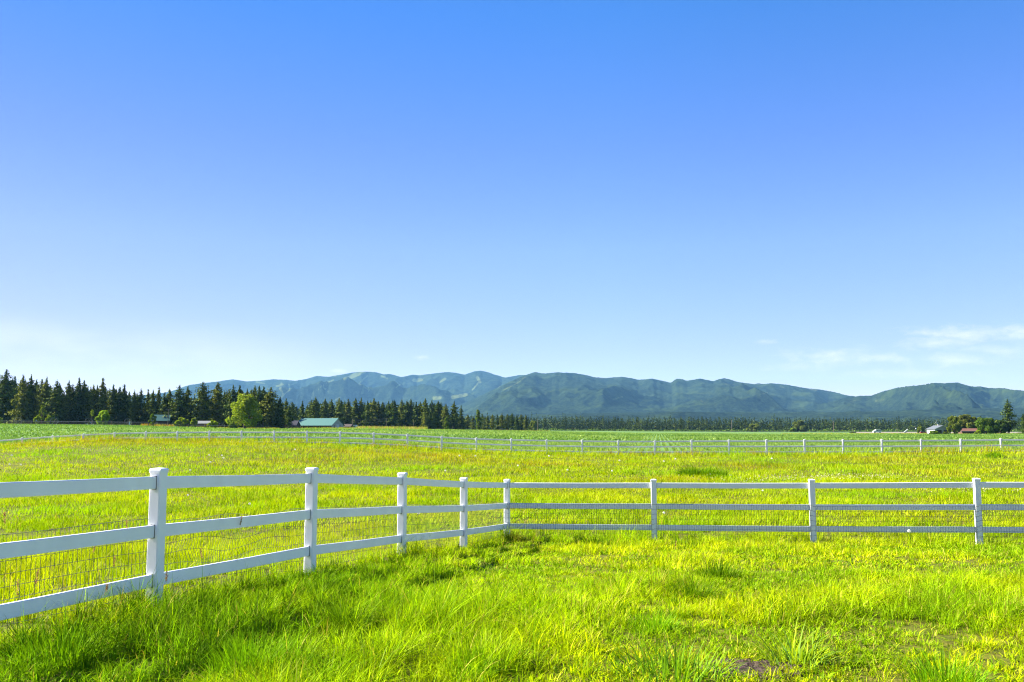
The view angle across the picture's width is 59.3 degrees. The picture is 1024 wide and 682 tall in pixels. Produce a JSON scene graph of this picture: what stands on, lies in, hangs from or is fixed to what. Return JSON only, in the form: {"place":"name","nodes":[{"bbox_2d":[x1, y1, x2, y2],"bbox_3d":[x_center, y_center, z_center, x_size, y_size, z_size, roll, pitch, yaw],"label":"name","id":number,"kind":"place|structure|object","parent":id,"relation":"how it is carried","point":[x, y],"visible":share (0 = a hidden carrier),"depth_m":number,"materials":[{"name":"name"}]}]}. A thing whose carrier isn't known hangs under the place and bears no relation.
{"place":"outdoors","nodes":[
{"label":"outdoors","id":0,"kind":"place"},
{"bbox_2d":[36,371,523,424],"bbox_3d":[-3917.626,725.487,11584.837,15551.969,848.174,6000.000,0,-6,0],"label":"mountain range","id":1,"kind":"structure","parent":0,"point":[447,388],"depth_m":10859.44,"materials":[{"name":"stone"}]},
{"bbox_2d":[0,522,1023,681],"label":"lawn grass","id":2,"kind":"structure","parent":0,"point":[258,604],"depth_m":8.15,"materials":[{"name":"plant"}]},
{"bbox_2d":[0,425,1023,681],"bbox_3d":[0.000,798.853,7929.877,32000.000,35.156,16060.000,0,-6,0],"label":"ground","id":3,"kind":"structure","parent":0,"point":[996,653],"depth_m":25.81,"materials":[{"name":"plant"}]},
{"bbox_2d":[0,369,19,422],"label":"conifer tree","id":4,"kind":"object","parent":3,"relation":"on","point":[5,404],"visible":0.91,"depth_m":462.89,"materials":[{"name":"green plant"}]},
{"bbox_2d":[2,379,24,423],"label":"conifer tree","id":5,"kind":"object","parent":3,"relation":"on","point":[9,418],"visible":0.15,"depth_m":485.70,"materials":[{"name":"green plant"}]},
{"bbox_2d":[4,375,36,423],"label":"conifer tree","id":6,"kind":"object","parent":3,"relation":"on","point":[23,388],"visible":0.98,"depth_m":450.30,"materials":[{"name":"green plant"}]},
{"bbox_2d":[18,374,39,422],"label":"conifer tree","id":7,"kind":"object","parent":3,"relation":"on","point":[30,392],"visible":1,"depth_m":450.63,"materials":[{"name":"green plant"}]},
{"bbox_2d":[34,379,44,413],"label":"conifer tree","id":8,"kind":"object","parent":3,"relation":"on","point":[38,389],"visible":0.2,"depth_m":529.43,"materials":[{"name":"green plant"}]},
{"bbox_2d":[33,377,51,423],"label":"conifer tree","id":9,"kind":"object","parent":3,"relation":"on","point":[45,391],"visible":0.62,"depth_m":453.45,"materials":[{"name":"green plant"}]},
{"bbox_2d":[44,415,54,423],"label":"bush","id":10,"kind":"object","parent":3,"relation":"on","point":[49,418],"visible":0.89,"depth_m":423.78,"materials":[{"name":"green plant"}]},
{"bbox_2d":[36,381,72,423],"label":"conifer tree","id":11,"kind":"object","parent":3,"relation":"on","point":[54,405],"visible":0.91,"depth_m":447.44,"materials":[{"name":"green plant"}]},
{"bbox_2d":[58,380,75,422],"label":"conifer tree","id":12,"kind":"object","parent":3,"relation":"on","point":[68,396],"visible":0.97,"depth_m":450.67,"materials":[{"name":"green plant"}]},
{"bbox_2d":[0,603,138,676],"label":"grass tussock","id":13,"kind":"object","parent":3,"relation":"on","point":[59,646],"depth_m":6.61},
{"bbox_2d":[65,378,86,424],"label":"conifer tree","id":14,"kind":"object","parent":3,"relation":"on","point":[77,409],"visible":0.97,"depth_m":451.45,"materials":[{"name":"green plant"}]},
{"bbox_2d":[71,380,89,423],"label":"conifer tree","id":15,"kind":"object","parent":3,"relation":"on","point":[86,398],"visible":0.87,"depth_m":454.00,"materials":[{"name":"green plant"}]},
{"bbox_2d":[83,384,97,423],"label":"conifer tree","id":16,"kind":"object","parent":3,"relation":"on","point":[94,394],"visible":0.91,"depth_m":452.13,"materials":[{"name":"green plant"}]},
{"bbox_2d":[89,378,111,424],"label":"conifer tree","id":17,"kind":"object","parent":3,"relation":"on","point":[101,401],"visible":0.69,"depth_m":452.93,"materials":[{"name":"green plant"}]},
{"bbox_2d":[95,410,110,424],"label":"bush","id":18,"kind":"object","parent":3,"relation":"on","point":[102,414],"visible":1,"depth_m":422.11,"materials":[{"name":"green plant"}]},
{"bbox_2d":[13,421,205,426],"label":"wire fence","id":19,"kind":"object","parent":3,"relation":"on","point":[119,423],"visible":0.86,"depth_m":398.32,"materials":[{"name":"metal"}]},
{"bbox_2d":[105,384,116,423],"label":"conifer tree","id":20,"kind":"object","parent":3,"relation":"on","point":[112,392],"visible":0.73,"depth_m":462.90,"materials":[{"name":"green plant"}]},
{"bbox_2d":[110,387,129,424],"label":"conifer tree","id":21,"kind":"object","parent":3,"relation":"on","point":[119,417],"visible":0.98,"depth_m":450.98,"materials":[{"name":"green plant"}]},
{"bbox_2d":[113,384,130,424],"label":"conifer tree","id":22,"kind":"object","parent":3,"relation":"on","point":[124,392],"visible":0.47,"depth_m":458.06,"materials":[{"name":"green plant"}]},
{"bbox_2d":[128,391,139,424],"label":"conifer tree","id":23,"kind":"object","parent":3,"relation":"on","point":[133,405],"visible":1,"depth_m":450.60,"materials":[{"name":"green plant"}]},
{"bbox_2d":[130,388,149,424],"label":"conifer tree","id":24,"kind":"object","parent":3,"relation":"on","point":[141,404],"visible":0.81,"depth_m":457.05,"materials":[{"name":"green plant"}]},
{"bbox_2d":[141,389,151,423],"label":"conifer tree","id":25,"kind":"object","parent":3,"relation":"on","point":[147,400],"visible":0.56,"depth_m":462.69,"materials":[{"name":"green plant"}]},
{"bbox_2d":[144,390,160,422],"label":"conifer tree","id":26,"kind":"object","parent":3,"relation":"on","point":[152,403],"visible":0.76,"depth_m":454.60,"materials":[{"name":"green plant"}]},
{"bbox_2d":[154,388,162,414],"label":"conifer tree","id":27,"kind":"object","parent":3,"relation":"on","point":[158,397],"visible":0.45,"depth_m":463.83,"materials":[{"name":"green plant"}]},
{"bbox_2d":[151,415,171,424],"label":"house","id":28,"kind":"structure","parent":3,"relation":"on","point":[165,420],"depth_m":442.06,"materials":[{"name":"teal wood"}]},
{"bbox_2d":[157,392,169,414],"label":"conifer tree","id":29,"kind":"object","parent":3,"relation":"on","point":[162,410],"visible":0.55,"depth_m":450.42,"materials":[{"name":"green plant"}]},
{"bbox_2d":[157,388,176,421],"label":"conifer tree","id":30,"kind":"object","parent":3,"relation":"on","point":[169,395],"visible":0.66,"depth_m":451.85,"materials":[{"name":"green plant"}]},
{"bbox_2d":[163,386,191,419],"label":"conifer tree","id":31,"kind":"object","parent":3,"relation":"on","point":[179,412],"visible":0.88,"depth_m":446.25,"materials":[{"name":"green plant"}]},
{"bbox_2d":[174,417,188,426],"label":"bush","id":32,"kind":"object","parent":3,"relation":"on","point":[183,421],"visible":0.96,"depth_m":417.34,"materials":[{"name":"green plant"}]},
{"bbox_2d":[181,387,194,425],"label":"conifer tree","id":33,"kind":"object","parent":3,"relation":"on","point":[188,399],"visible":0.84,"depth_m":448.88,"materials":[{"name":"green plant"}]},
{"bbox_2d":[181,382,219,420],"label":"conifer tree","id":34,"kind":"object","parent":3,"relation":"on","point":[202,399],"visible":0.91,"depth_m":445.27,"materials":[{"name":"green plant"}]},
{"bbox_2d":[205,382,229,426],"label":"conifer tree","id":35,"kind":"object","parent":3,"relation":"on","point":[217,398],"visible":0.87,"depth_m":450.04,"materials":[{"name":"green plant"}]},
{"bbox_2d":[220,390,230,427],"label":"conifer tree","id":36,"kind":"object","parent":3,"relation":"on","point":[222,421],"visible":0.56,"depth_m":443.70,"materials":[{"name":"green plant"}]},
{"bbox_2d":[223,385,237,418],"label":"conifer tree","id":37,"kind":"object","parent":3,"relation":"on","point":[233,392],"visible":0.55,"depth_m":433.85,"materials":[{"name":"green plant"}]},
{"bbox_2d":[225,393,262,428],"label":"broadleaf tree","id":38,"kind":"object","parent":3,"relation":"on","point":[245,414],"visible":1,"depth_m":401.22,"materials":[{"name":"green plant"}]},
{"bbox_2d":[186,622,317,678],"bbox_3d":[-1.877,2.200,6.500,1.034,0.386,1.065,0,-6,0],"label":"grass tussock","id":39,"kind":"object","parent":3,"relation":"on","point":[236,646],"depth_m":6.43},
{"bbox_2d":[0,467,509,638],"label":"ranch fence","id":40,"kind":"object","parent":3,"relation":"on","point":[157,483],"visible":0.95,"depth_m":9.73,"materials":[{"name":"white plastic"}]},
{"bbox_2d":[255,386,266,427],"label":"conifer tree","id":41,"kind":"object","parent":3,"relation":"on","point":[259,396],"visible":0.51,"depth_m":439.90,"materials":[{"name":"green plant"}]},
{"bbox_2d":[260,386,267,427],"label":"conifer tree","id":42,"kind":"object","parent":3,"relation":"on","point":[264,394],"visible":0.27,"depth_m":448.57,"materials":[{"name":"green plant"}]},
{"bbox_2d":[258,387,283,427],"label":"conifer tree","id":43,"kind":"object","parent":3,"relation":"on","point":[269,416],"visible":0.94,"depth_m":436.23,"materials":[{"name":"green plant"}]},
{"bbox_2d":[273,398,288,428],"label":"conifer tree","id":44,"kind":"object","parent":3,"relation":"on","point":[280,421],"visible":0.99,"depth_m":435.77,"materials":[{"name":"green plant"}]},
{"bbox_2d":[285,405,293,427],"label":"conifer tree","id":45,"kind":"object","parent":3,"relation":"on","point":[288,413],"visible":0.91,"depth_m":480.12,"materials":[{"name":"green plant"}]},
{"bbox_2d":[280,421,300,427],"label":"house","id":46,"kind":"structure","parent":3,"relation":"on","point":[296,424],"depth_m":507.50,"materials":[{"name":"grey wood"}]},
{"bbox_2d":[287,402,302,420],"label":"conifer tree","id":47,"kind":"object","parent":3,"relation":"on","point":[293,415],"visible":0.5,"depth_m":635.82,"materials":[{"name":"green plant"}]},
{"bbox_2d":[298,401,306,420],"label":"conifer tree","id":48,"kind":"object","parent":3,"relation":"on","point":[301,408],"visible":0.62,"depth_m":653.53,"materials":[{"name":"green plant"}]},
{"bbox_2d":[304,397,322,417],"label":"conifer tree","id":49,"kind":"object","parent":3,"relation":"on","point":[315,412],"visible":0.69,"depth_m":636.68,"materials":[{"name":"green plant"}]},
{"bbox_2d":[299,418,344,427],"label":"barn","id":50,"kind":"structure","parent":3,"relation":"on","point":[321,422],"depth_m":514.42,"materials":[{"name":"metal"}]},
{"bbox_2d":[319,398,331,417],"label":"conifer tree","id":51,"kind":"object","parent":3,"relation":"on","point":[325,413],"visible":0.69,"depth_m":632.90,"materials":[{"name":"green plant"}]},
{"bbox_2d":[328,399,335,417],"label":"conifer tree","id":52,"kind":"object","parent":3,"relation":"on","point":[331,407],"visible":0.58,"depth_m":641.32,"materials":[{"name":"green plant"}]},
{"bbox_2d":[332,398,348,421],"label":"conifer tree","id":53,"kind":"object","parent":3,"relation":"on","point":[338,407],"visible":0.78,"depth_m":629.58,"materials":[{"name":"green plant"}]},
{"bbox_2d":[299,594,386,634],"bbox_3d":[-1.434,2.359,7.851,0.956,0.371,0.976,0,-6,0],"label":"grass tussock","id":54,"kind":"object","parent":3,"relation":"on","point":[334,614],"depth_m":7.77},
{"bbox_2d":[343,399,355,423],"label":"conifer tree","id":55,"kind":"object","parent":3,"relation":"on","point":[348,412],"visible":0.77,"depth_m":638.41,"materials":[{"name":"green plant"}]},
{"bbox_2d":[350,398,361,425],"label":"conifer tree","id":56,"kind":"object","parent":3,"relation":"on","point":[355,411],"visible":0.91,"depth_m":650.06,"materials":[{"name":"green plant"}]},
{"bbox_2d":[354,397,365,425],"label":"conifer tree","id":57,"kind":"object","parent":3,"relation":"on","point":[361,407],"visible":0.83,"depth_m":651.71,"materials":[{"name":"green plant"}]},
{"bbox_2d":[358,400,374,426],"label":"conifer tree","id":58,"kind":"object","parent":3,"relation":"on","point":[367,414],"visible":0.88,"depth_m":631.50,"materials":[{"name":"green plant"}]},
{"bbox_2d":[369,398,380,425],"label":"conifer tree","id":59,"kind":"object","parent":3,"relation":"on","point":[374,410],"visible":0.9,"depth_m":637.49,"materials":[{"name":"green plant"}]},
{"bbox_2d":[376,402,387,426],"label":"conifer tree","id":60,"kind":"object","parent":3,"relation":"on","point":[382,417],"visible":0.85,"depth_m":639.54,"materials":[{"name":"green plant"}]},
{"bbox_2d":[384,401,391,426],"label":"conifer tree","id":61,"kind":"object","parent":3,"relation":"on","point":[388,408],"visible":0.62,"depth_m":648.21,"materials":[{"name":"green plant"}]},
{"bbox_2d":[383,400,400,426],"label":"conifer tree","id":62,"kind":"object","parent":3,"relation":"on","point":[395,418],"visible":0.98,"depth_m":628.67,"materials":[{"name":"green plant"}]},
{"bbox_2d":[396,399,408,426],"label":"conifer tree","id":63,"kind":"object","parent":3,"relation":"on","point":[400,411],"visible":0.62,"depth_m":655.49,"materials":[{"name":"green plant"}]},
{"bbox_2d":[400,402,411,426],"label":"conifer tree","id":64,"kind":"object","parent":3,"relation":"on","point":[406,406],"visible":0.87,"depth_m":648.71,"materials":[{"name":"green plant"}]},
{"bbox_2d":[399,400,415,425],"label":"conifer tree","id":65,"kind":"object","parent":3,"relation":"on","point":[411,407],"visible":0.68,"depth_m":650.35,"materials":[{"name":"green plant"}]},
{"bbox_2d":[409,402,420,426],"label":"conifer tree","id":66,"kind":"object","parent":3,"relation":"on","point":[416,417],"visible":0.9,"depth_m":630.15,"materials":[{"name":"green plant"}]},
{"bbox_2d":[416,398,436,424],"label":"conifer tree","id":67,"kind":"object","parent":3,"relation":"on","point":[425,410],"visible":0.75,"depth_m":626.87,"materials":[{"name":"green plant"}]},
{"bbox_2d":[387,588,479,626],"bbox_3d":[-0.716,2.413,8.220,0.999,0.354,0.965,0,-6,0],"label":"grass tussock","id":68,"kind":"object","parent":3,"relation":"on","point":[433,605],"depth_m":8.18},
{"bbox_2d":[426,400,441,428],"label":"conifer tree","id":69,"kind":"object","parent":3,"relation":"on","point":[432,407],"visible":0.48,"depth_m":635.65,"materials":[{"name":"green plant"}]},
{"bbox_2d":[434,401,442,428],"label":"conifer tree","id":70,"kind":"object","parent":3,"relation":"on","point":[438,408],"visible":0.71,"depth_m":647.83,"materials":[{"name":"green plant"}]},
{"bbox_2d":[439,404,452,426],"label":"conifer tree","id":71,"kind":"object","parent":3,"relation":"on","point":[445,411],"visible":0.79,"depth_m":621.88,"materials":[{"name":"green plant"}]},
{"bbox_2d":[448,401,461,428],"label":"conifer tree","id":72,"kind":"object","parent":3,"relation":"on","point":[454,423],"visible":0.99,"depth_m":621.87,"materials":[{"name":"green plant"}]},
{"bbox_2d":[456,405,466,429],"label":"conifer tree","id":73,"kind":"object","parent":3,"relation":"on","point":[462,424],"visible":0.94,"depth_m":627.10,"materials":[{"name":"green plant"}]},
{"bbox_2d":[475,409,481,429],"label":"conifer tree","id":74,"kind":"object","parent":3,"relation":"on","point":[478,419],"visible":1,"depth_m":716.56,"materials":[{"name":"green plant"}]},
{"bbox_2d":[423,620,542,674],"bbox_3d":[-0.191,2.224,6.633,0.998,0.364,1.010,0,-6,0],"label":"grass tussock","id":75,"kind":"object","parent":3,"relation":"on","point":[491,644],"depth_m":6.64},
{"bbox_2d":[0,423,1023,453],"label":"field crop","id":76,"kind":"object","parent":3,"relation":"on","point":[588,436],"visible":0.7,"depth_m":206.43,"materials":[{"name":"green plant"}]},
{"bbox_2d":[0,431,1023,455],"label":"ranch fence","id":77,"kind":"object","parent":3,"relation":"on","point":[582,441],"visible":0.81,"depth_m":82.87,"materials":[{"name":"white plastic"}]},
{"bbox_2d":[2,423,1023,433],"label":"rough grass","id":78,"kind":"structure","parent":3,"relation":"on","point":[403,427],"depth_m":470.79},
{"bbox_2d":[499,525,529,542],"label":"grass tussock","id":79,"kind":"object","parent":3,"relation":"on","point":[517,537],"depth_m":20.06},
{"bbox_2d":[514,415,527,430],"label":"conifer tree","id":80,"kind":"object","parent":3,"relation":"on","point":[521,421],"visible":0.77,"depth_m":775.66,"materials":[{"name":"green plant"}]},
{"bbox_2d":[527,420,538,430],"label":"bush","id":81,"kind":"object","parent":3,"relation":"on","point":[534,425],"visible":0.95,"depth_m":893.59,"materials":[{"name":"green plant"}]},
{"bbox_2d":[579,533,609,545],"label":"grass tussock","id":82,"kind":"object","parent":3,"relation":"on","point":[599,540],"depth_m":18.87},
{"bbox_2d":[620,605,689,635],"bbox_3d":[1.225,2.424,7.863,0.724,0.255,0.690,0,-6,0],"label":"grass tussock","id":83,"kind":"object","parent":3,"relation":"on","point":[650,621],"depth_m":7.83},
{"bbox_2d":[579,631,754,681],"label":"grass tussock","id":84,"kind":"object","parent":3,"relation":"on","point":[665,670],"depth_m":6.28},
{"bbox_2d":[656,569,727,601],"bbox_3d":[1.943,2.648,9.701,0.881,0.327,0.844,0,-6,0],"label":"grass tussock","id":85,"kind":"object","parent":3,"relation":"on","point":[691,589],"depth_m":9.68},
{"bbox_2d":[670,462,728,476],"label":"grass tussock","id":86,"kind":"object","parent":3,"relation":"on","point":[689,472],"depth_m":49.48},
{"bbox_2d":[687,554,745,580],"bbox_3d":[2.674,2.933,11.621,0.905,0.336,0.897,0,-6,0],"label":"grass tussock","id":87,"kind":"object","parent":3,"relation":"on","point":[728,573],"depth_m":11.55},
{"bbox_2d":[701,471,737,478],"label":"grass tussock","id":88,"kind":"object","parent":3,"relation":"on","point":[709,475],"depth_m":47.09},
{"bbox_2d":[450,412,1022,431],"bbox_3d":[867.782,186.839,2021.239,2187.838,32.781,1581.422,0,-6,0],"label":"forest","id":89,"kind":"object","parent":3,"relation":"on","point":[699,425],"visible":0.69,"depth_m":1307.32,"materials":[{"name":"plant"}]},
{"bbox_2d":[699,657,804,680],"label":"soil","id":90,"kind":"structure","parent":3,"relation":"on","point":[756,666],"depth_m":6.45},
{"bbox_2d":[746,423,760,431],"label":"broadleaf tree","id":91,"kind":"object","parent":3,"relation":"on","point":[752,427],"visible":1,"depth_m":1142.39,"materials":[{"name":"green plant"}]},
{"bbox_2d":[506,478,1023,543],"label":"ranch fence","id":92,"kind":"object","parent":3,"relation":"on","point":[977,507],"visible":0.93,"depth_m":19.97,"materials":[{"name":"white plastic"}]},
{"bbox_2d":[743,613,854,671],"bbox_3d":[2.119,2.224,6.624,0.977,0.364,0.947,0,-6,0],"label":"grass tussock","id":93,"kind":"object","parent":3,"relation":"on","point":[799,650],"depth_m":6.66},
{"bbox_2d":[792,420,807,431],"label":"broadleaf tree","id":94,"kind":"object","parent":3,"relation":"on","point":[799,425],"visible":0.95,"depth_m":1141.66,"materials":[{"name":"green plant"}]},
{"bbox_2d":[927,424,950,433],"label":"house","id":95,"kind":"structure","parent":3,"relation":"on","point":[940,429],"depth_m":488.00,"materials":[{"name":"grey"}]},
{"bbox_2d":[883,635,1010,681],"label":"grass tussock","id":96,"kind":"object","parent":3,"relation":"on","point":[923,674],"depth_m":6.09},
{"bbox_2d":[946,416,961,433],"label":"broadleaf tree","id":97,"kind":"object","parent":3,"relation":"on","point":[955,427],"visible":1,"depth_m":481.75,"materials":[{"name":"green plant"}]},
{"bbox_2d":[956,414,976,427],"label":"broadleaf tree","id":98,"kind":"object","parent":3,"relation":"on","point":[968,421],"visible":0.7,"depth_m":510.15,"materials":[{"name":"green plant"}]},
{"bbox_2d":[958,428,985,433],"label":"house","id":99,"kind":"structure","parent":3,"relation":"on","point":[968,430],"depth_m":494.84,"materials":[{"name":"brown"}]},
{"bbox_2d":[974,417,999,433],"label":"broadleaf tree","id":100,"kind":"object","parent":3,"relation":"on","point":[989,425],"visible":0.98,"depth_m":473.58,"materials":[{"name":"green plant"}]},
{"bbox_2d":[994,420,1008,433],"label":"broadleaf tree","id":101,"kind":"object","parent":3,"relation":"on","point":[1003,428],"visible":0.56,"depth_m":496.21,"materials":[{"name":"green plant"}]},
{"bbox_2d":[999,399,1019,432],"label":"pine tree","id":102,"kind":"object","parent":3,"relation":"on","point":[1008,413],"visible":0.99,"depth_m":497.38,"materials":[{"name":"green plant"}]},
{"bbox_2d":[1018,414,1023,433],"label":"spruce tree","id":103,"kind":"object","parent":3,"relation":"on","point":[1022,427],"visible":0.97,"depth_m":487.85,"materials":[{"name":"green plant"}]},
{"bbox_2d":[0,0,1023,395],"label":"sky","id":104,"kind":"structure","parent":0,"point":[827,195],"materials":[{"name":"blue"}]},
{"bbox_2d":[72,446,1020,497],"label":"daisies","id":105,"kind":"object","parent":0,"point":[811,478],"visible":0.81,"depth_m":42.66,"materials":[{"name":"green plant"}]},
{"bbox_2d":[447,372,855,416],"bbox_3d":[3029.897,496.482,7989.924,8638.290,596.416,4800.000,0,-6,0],"label":"mountain range","id":106,"kind":"structure","parent":0,"point":[549,393],"depth_m":7126.55,"materials":[{"name":"stone"}]},
{"bbox_2d":[458,408,1023,430],"bbox_3d":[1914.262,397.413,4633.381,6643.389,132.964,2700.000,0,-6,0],"label":"foothills","id":107,"kind":"structure","parent":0,"point":[993,413],"depth_m":4558.89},
{"bbox_2d":[784,382,1023,412],"bbox_3d":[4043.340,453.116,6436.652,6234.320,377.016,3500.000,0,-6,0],"label":"mountain range","id":108,"kind":"structure","parent":0,"point":[945,396],"depth_m":6441.42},
{"bbox_2d":[849,432,1021,432],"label":"gravel road","id":109,"kind":"structure","parent":0,"point":[907,432],"depth_m":679.62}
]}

